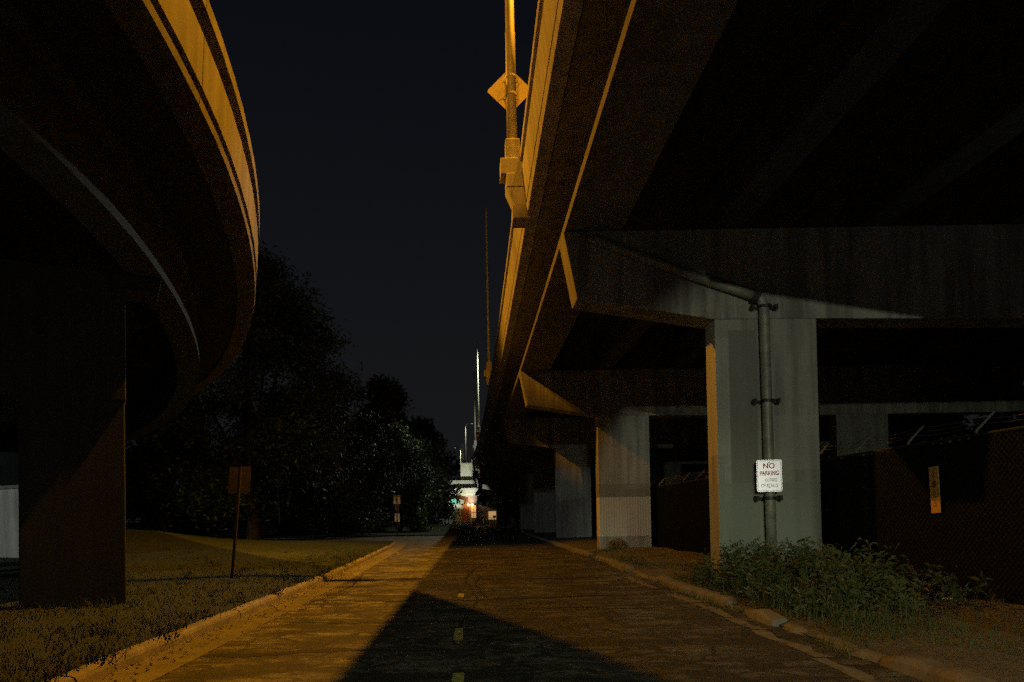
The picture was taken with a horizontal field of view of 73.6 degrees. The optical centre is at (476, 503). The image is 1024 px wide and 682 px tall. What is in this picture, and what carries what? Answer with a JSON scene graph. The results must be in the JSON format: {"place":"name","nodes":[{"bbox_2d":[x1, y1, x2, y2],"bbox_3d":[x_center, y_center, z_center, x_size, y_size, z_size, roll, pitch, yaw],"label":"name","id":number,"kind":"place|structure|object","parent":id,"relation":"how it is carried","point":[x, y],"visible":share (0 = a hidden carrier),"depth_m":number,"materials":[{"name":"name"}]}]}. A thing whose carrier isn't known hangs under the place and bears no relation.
{"place":"outdoors","nodes":[
{"label":"outdoors","id":0,"kind":"place"},
{"bbox_2d":[0,529,394,681],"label":"lawn","id":1,"kind":"structure","parent":0,"point":[132,547],"depth_m":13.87,"materials":[{"name":"green plant"}]},
{"bbox_2d":[0,485,18,557],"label":"concrete wall","id":2,"kind":"structure","parent":1,"relation":"on","point":[9,526],"depth_m":24.00,"materials":[{"name":"grey concrete"}]},
{"bbox_2d":[228,466,250,578],"bbox_3d":[-5.467,0.476,15.786,0.548,2.690,0.070,-1,-1,0],"label":"sign post","id":3,"kind":"object","parent":1,"relation":"on","point":[239,480],"visible":0.94,"depth_m":15.82,"materials":[{"name":"metal"}]},
{"bbox_2d":[142,523,472,537],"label":"lawn","id":4,"kind":"structure","parent":0,"point":[454,529],"depth_m":63.36,"materials":[{"name":"green plant"}]},
{"bbox_2d":[125,429,246,536],"bbox_3d":[-25.838,-1.419,57.937,13.405,11.223,11.809,-1,-1,0],"label":"tree","id":5,"kind":"object","parent":4,"relation":"on","point":[150,517],"visible":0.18,"depth_m":56.56,"materials":[{"name":"green plant"}]},
{"bbox_2d":[202,389,333,538],"bbox_3d":[-17.444,-3.048,61.034,12.019,14.797,13.351,-1,-1,0],"label":"tree","id":6,"kind":"object","parent":4,"relation":"on","point":[295,526],"visible":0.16,"depth_m":59.62,"materials":[{"name":"green plant"}]},
{"bbox_2d":[232,445,310,532],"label":"tree","id":7,"kind":"object","parent":4,"relation":"on","point":[266,480],"visible":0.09,"depth_m":68.48,"materials":[{"name":"green plant"}]},
{"bbox_2d":[295,453,367,517],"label":"tree","id":8,"kind":"object","parent":4,"relation":"on","point":[350,477],"depth_m":77.00,"materials":[{"name":"green plant"}]},
{"bbox_2d":[278,366,402,536],"bbox_3d":[-10.847,-3.779,54.668,8.871,14.868,10.398,0,-1,-32],"label":"tree","id":9,"kind":"object","parent":4,"relation":"on","point":[374,480],"visible":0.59,"depth_m":53.68,"materials":[{"name":"green plant"}]},
{"bbox_2d":[304,448,395,533],"bbox_3d":[-11.835,-1.079,64.060,8.799,10.274,9.464,-1,-1,-14],"label":"tree","id":10,"kind":"object","parent":4,"relation":"on","point":[379,529],"visible":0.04,"depth_m":64.82,"materials":[{"name":"green plant"}]},
{"bbox_2d":[349,372,441,525],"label":"tree","id":11,"kind":"object","parent":4,"relation":"on","point":[383,402],"visible":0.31,"depth_m":85.15,"materials":[{"name":"green plant"}]},
{"bbox_2d":[393,495,399,534],"bbox_3d":[-6.285,0.907,54.284,0.540,3.200,0.070,-1,-1,0],"label":"sign post","id":12,"kind":"object","parent":4,"relation":"on","point":[396,502],"visible":1,"depth_m":54.31,"materials":[{"name":"metal"}]},
{"bbox_2d":[352,419,444,531],"bbox_3d":[-7.651,-2.170,65.833,9.215,12.213,8.026,-1,-1,0],"label":"tree","id":13,"kind":"object","parent":4,"relation":"on","point":[420,511],"visible":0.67,"depth_m":64.40,"materials":[{"name":"green plant"}]},
{"bbox_2d":[393,415,462,524],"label":"tree","id":14,"kind":"object","parent":4,"relation":"on","point":[425,429],"visible":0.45,"depth_m":91.20,"materials":[{"name":"green plant"}]},
{"bbox_2d":[437,518,454,523],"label":"garden wall","id":15,"kind":"structure","parent":4,"relation":"on","point":[449,521],"depth_m":102.77,"materials":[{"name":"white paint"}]},
{"bbox_2d":[151,525,925,681],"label":"road","id":16,"kind":"structure","parent":0,"point":[640,638],"depth_m":8.68,"materials":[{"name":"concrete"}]},
{"bbox_2d":[42,540,396,681],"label":"kerb","id":17,"kind":"structure","parent":16,"relation":"on","point":[90,672],"depth_m":8.61,"materials":[{"name":"concrete"}]},
{"bbox_2d":[93,542,406,681],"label":"gutter","id":18,"kind":"object","parent":16,"relation":"on","point":[158,667],"visible":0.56,"depth_m":8.86,"materials":[{"name":"concrete"}]},
{"bbox_2d":[200,550,661,656],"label":"road cracks","id":19,"kind":"object","parent":16,"relation":"on","point":[318,650],"visible":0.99,"depth_m":10.88,"materials":[{"name":"black asphalt"}]},
{"bbox_2d":[452,594,463,681],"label":"road markings","id":20,"kind":"object","parent":16,"relation":"on","point":[458,635],"visible":1,"depth_m":8.28,"materials":[{"name":"yellow paint"}]},
{"bbox_2d":[449,455,495,525],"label":"building","id":21,"kind":"structure","parent":16,"relation":"on","point":[470,508],"depth_m":105.15,"materials":[{"name":"paint"}]},
{"bbox_2d":[462,503,469,521],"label":"door","id":22,"kind":"structure","parent":21,"relation":"in","point":[465,508],"depth_m":104.93,"materials":[{"name":"brown wood"}]},
{"bbox_2d":[471,505,475,517],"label":"window","id":23,"kind":"structure","parent":21,"relation":"in","point":[473,516],"depth_m":104.95,"materials":[{"name":"yellow glass"}]},
{"bbox_2d":[489,511,495,518],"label":"window","id":24,"kind":"structure","parent":21,"relation":"in","point":[491,513],"depth_m":106.09,"materials":[{"name":"brown glass"}]},
{"bbox_2d":[472,517,501,525],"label":"railing","id":25,"kind":"object","parent":16,"relation":"on","point":[491,520],"visible":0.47,"depth_m":101.95,"materials":[{"name":"grey metal"}]},
{"bbox_2d":[110,557,909,681],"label":"fallen leaves","id":26,"kind":"object","parent":16,"relation":"on","point":[857,657],"visible":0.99,"depth_m":8.69,"materials":[{"name":"brown plant"}]},
{"bbox_2d":[625,577,879,681],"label":"gutter","id":27,"kind":"object","parent":16,"relation":"on","point":[860,675],"visible":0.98,"depth_m":7.61,"materials":[{"name":"concrete"}]},
{"bbox_2d":[521,531,997,681],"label":"kerb","id":28,"kind":"structure","parent":16,"relation":"on","point":[924,669],"depth_m":7.50,"materials":[{"name":"concrete"}]},
{"bbox_2d":[128,509,1017,538],"bbox_3d":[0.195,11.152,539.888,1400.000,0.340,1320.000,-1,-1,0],"label":"ground","id":29,"kind":"structure","parent":0,"point":[434,521],"depth_m":147.37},
{"bbox_2d":[0,449,17,485],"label":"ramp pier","id":30,"kind":"structure","parent":29,"relation":"on","point":[8,466],"depth_m":28.36,"materials":[{"name":"grey concrete"}]},
{"bbox_2d":[0,258,161,608],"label":"ramp pier","id":31,"kind":"structure","parent":29,"relation":"on","point":[62,356],"depth_m":11.21,"materials":[{"name":"concrete"}]},
{"bbox_2d":[0,0,259,449],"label":"curved ramp","id":32,"kind":"structure","parent":31,"relation":"on","point":[125,145],"depth_m":10.59,"materials":[{"name":"concrete"}]},
{"bbox_2d":[125,377,254,538],"bbox_3d":[-23.559,-5.644,51.038,14.250,18.423,16.780,-1,-1,0],"label":"tree","id":33,"kind":"object","parent":29,"relation":"on","point":[130,484],"visible":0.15,"depth_m":48.71,"materials":[{"name":"green plant"}]},
{"bbox_2d":[125,240,372,539],"bbox_3d":[-15.777,-7.394,45.233,17.441,20.206,17.237,-1,-1,0],"label":"tree","id":34,"kind":"object","parent":29,"relation":"on","point":[272,305],"visible":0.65,"depth_m":43.30,"materials":[{"name":"green plant"}]},
{"bbox_2d":[352,438,404,523],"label":"tree","id":35,"kind":"object","parent":29,"relation":"on","point":[392,513],"visible":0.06,"depth_m":148.78,"materials":[{"name":"green plant"}]},
{"bbox_2d":[391,447,462,522],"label":"tree","id":36,"kind":"object","parent":29,"relation":"on","point":[455,468],"visible":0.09,"depth_m":163.46,"materials":[{"name":"green plant"}]},
{"bbox_2d":[465,422,472,462],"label":"street light","id":37,"kind":"object","parent":29,"relation":"on","point":[465,441],"visible":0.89,"depth_m":112.12,"materials":[{"name":"metal"}]},
{"bbox_2d":[457,457,490,507],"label":"tree","id":38,"kind":"object","parent":29,"relation":"on","point":[482,497],"visible":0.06,"depth_m":155.28,"materials":[{"name":"green plant"}]},
{"bbox_2d":[475,483,495,508],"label":"bridge pier","id":39,"kind":"structure","parent":29,"relation":"on","point":[493,497],"depth_m":116.56,"materials":[{"name":"concrete"}]},
{"bbox_2d":[476,479,502,524],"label":"bridge pier","id":40,"kind":"structure","parent":29,"relation":"on","point":[498,490],"depth_m":103.65,"materials":[{"name":"concrete"}]},
{"bbox_2d":[480,474,652,526],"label":"bridge pier","id":41,"kind":"structure","parent":29,"relation":"on","point":[505,486],"depth_m":90.76,"materials":[{"name":"concrete"}]},
{"bbox_2d":[484,467,708,527],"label":"bridge pier","id":42,"kind":"structure","parent":29,"relation":"on","point":[513,480],"depth_m":77.86,"materials":[{"name":"concrete"}]},
{"bbox_2d":[489,457,708,529],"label":"bridge pier","id":43,"kind":"structure","parent":29,"relation":"on","point":[524,473],"depth_m":64.96,"materials":[{"name":"concrete"}]},
{"bbox_2d":[495,442,829,532],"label":"bridge pier","id":44,"kind":"structure","parent":29,"relation":"on","point":[666,463],"depth_m":52.07,"materials":[{"name":"concrete"}]},
{"bbox_2d":[503,415,963,537],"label":"bridge pier","id":45,"kind":"structure","parent":29,"relation":"on","point":[570,441],"depth_m":39.17,"materials":[{"name":"concrete"}]},
{"bbox_2d":[519,362,1023,548],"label":"bridge pier","id":46,"kind":"structure","parent":29,"relation":"on","point":[855,404],"depth_m":26.27,"materials":[{"name":"concrete"}]},
{"bbox_2d":[559,224,1023,578],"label":"bridge pier","id":47,"kind":"structure","parent":29,"relation":"on","point":[808,280],"depth_m":13.38,"materials":[{"name":"concrete"}]},
{"bbox_2d":[588,233,782,564],"bbox_3d":[4.061,-1.898,13.194,3.653,6.794,0.280,-1,-1,0],"label":"drainpipe","id":48,"kind":"object","parent":47,"relation":"attached to","point":[763,308],"visible":0.91,"depth_m":13.16,"materials":[{"name":"metal"}]},
{"bbox_2d":[756,459,781,491],"bbox_3d":[5.597,-0.535,13.048,0.455,0.610,0.082,-1,-1,11],"label":"parking sign","id":49,"kind":"object","parent":48,"relation":"attached to","point":[769,475],"visible":1,"depth_m":13.02,"materials":[{"name":"grey metal"}]},
{"bbox_2d":[470,0,1023,482],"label":"overpass bridge","id":50,"kind":"structure","parent":47,"relation":"on","point":[690,114],"depth_m":11.89,"materials":[{"name":"concrete"}]},
{"bbox_2d":[473,367,477,456],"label":"street light","id":51,"kind":"object","parent":50,"relation":"on","point":[475,446],"visible":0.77,"depth_m":82.11,"materials":[{"name":"metal"}]},
{"bbox_2d":[473,467,482,495],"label":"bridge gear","id":52,"kind":"object","parent":50,"relation":"hanging from","point":[480,486],"visible":0.93,"depth_m":100.06,"materials":[{"name":"metal"}]},
{"bbox_2d":[476,336,495,445],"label":"street light","id":53,"kind":"object","parent":50,"relation":"on","point":[478,433],"visible":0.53,"depth_m":69.12,"materials":[{"name":"metal"}]},
{"bbox_2d":[484,209,496,396],"bbox_3d":[0.735,-11.885,40.213,0.720,11.060,0.600,-1,-1,0],"label":"street light","id":54,"kind":"object","parent":50,"relation":"on","point":[488,372],"visible":0.79,"depth_m":40.11,"materials":[{"name":"metal"}]},
{"bbox_2d":[500,0,531,227],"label":"street light","id":55,"kind":"object","parent":50,"relation":"on","point":[511,163],"visible":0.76,"depth_m":16.39,"materials":[{"name":"metal"}]},
{"bbox_2d":[488,72,527,108],"bbox_3d":[0.824,-10.099,16.548,1.089,1.089,0.297,-1,-1,0],"label":"warning sign","id":56,"kind":"object","parent":55,"relation":"attached to","point":[497,92],"visible":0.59,"depth_m":16.69,"materials":[{"name":"metal"}]},
{"bbox_2d":[126,0,1023,522],"label":"sky","id":57,"kind":"structure","parent":0,"point":[377,133],"materials":[{"name":"black"}]},
{"bbox_2d":[506,525,1023,681],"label":"verge","id":58,"kind":"structure","parent":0,"point":[1004,665],"depth_m":8.02,"materials":[{"name":"brown soil"}]},
{"bbox_2d":[607,538,628,548],"bbox_3d":[5.378,1.515,25.934,0.861,0.444,0.534,-1,-1,0],"label":"shrub","id":59,"kind":"object","parent":58,"relation":"on","point":[619,544],"visible":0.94,"depth_m":25.85,"materials":[{"name":"plant"}]},
{"bbox_2d":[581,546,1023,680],"bbox_3d":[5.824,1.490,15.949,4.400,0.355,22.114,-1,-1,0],"label":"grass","id":60,"kind":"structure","parent":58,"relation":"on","point":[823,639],"depth_m":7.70,"materials":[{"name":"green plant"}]},
{"bbox_2d":[591,410,1023,605],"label":"chain link fence","id":61,"kind":"object","parent":58,"relation":"on","point":[851,510],"visible":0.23,"depth_m":10.62,"materials":[{"name":"black metal"}]},
{"bbox_2d":[929,466,940,512],"bbox_3d":[6.900,-0.211,10.273,0.012,0.710,0.246,-1,-1,0],"label":"number plaque","id":62,"kind":"object","parent":61,"relation":"attached to","point":[934,489],"visible":1,"depth_m":10.27,"materials":[{"name":"yellow metal"}]},
{"bbox_2d":[685,533,1002,616],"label":"weeds","id":63,"kind":"object","parent":58,"relation":"on","point":[886,580],"visible":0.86,"depth_m":10.06,"materials":[{"name":"green plant"}]},
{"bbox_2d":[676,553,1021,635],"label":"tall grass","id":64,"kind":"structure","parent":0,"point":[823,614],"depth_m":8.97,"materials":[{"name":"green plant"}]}
]}

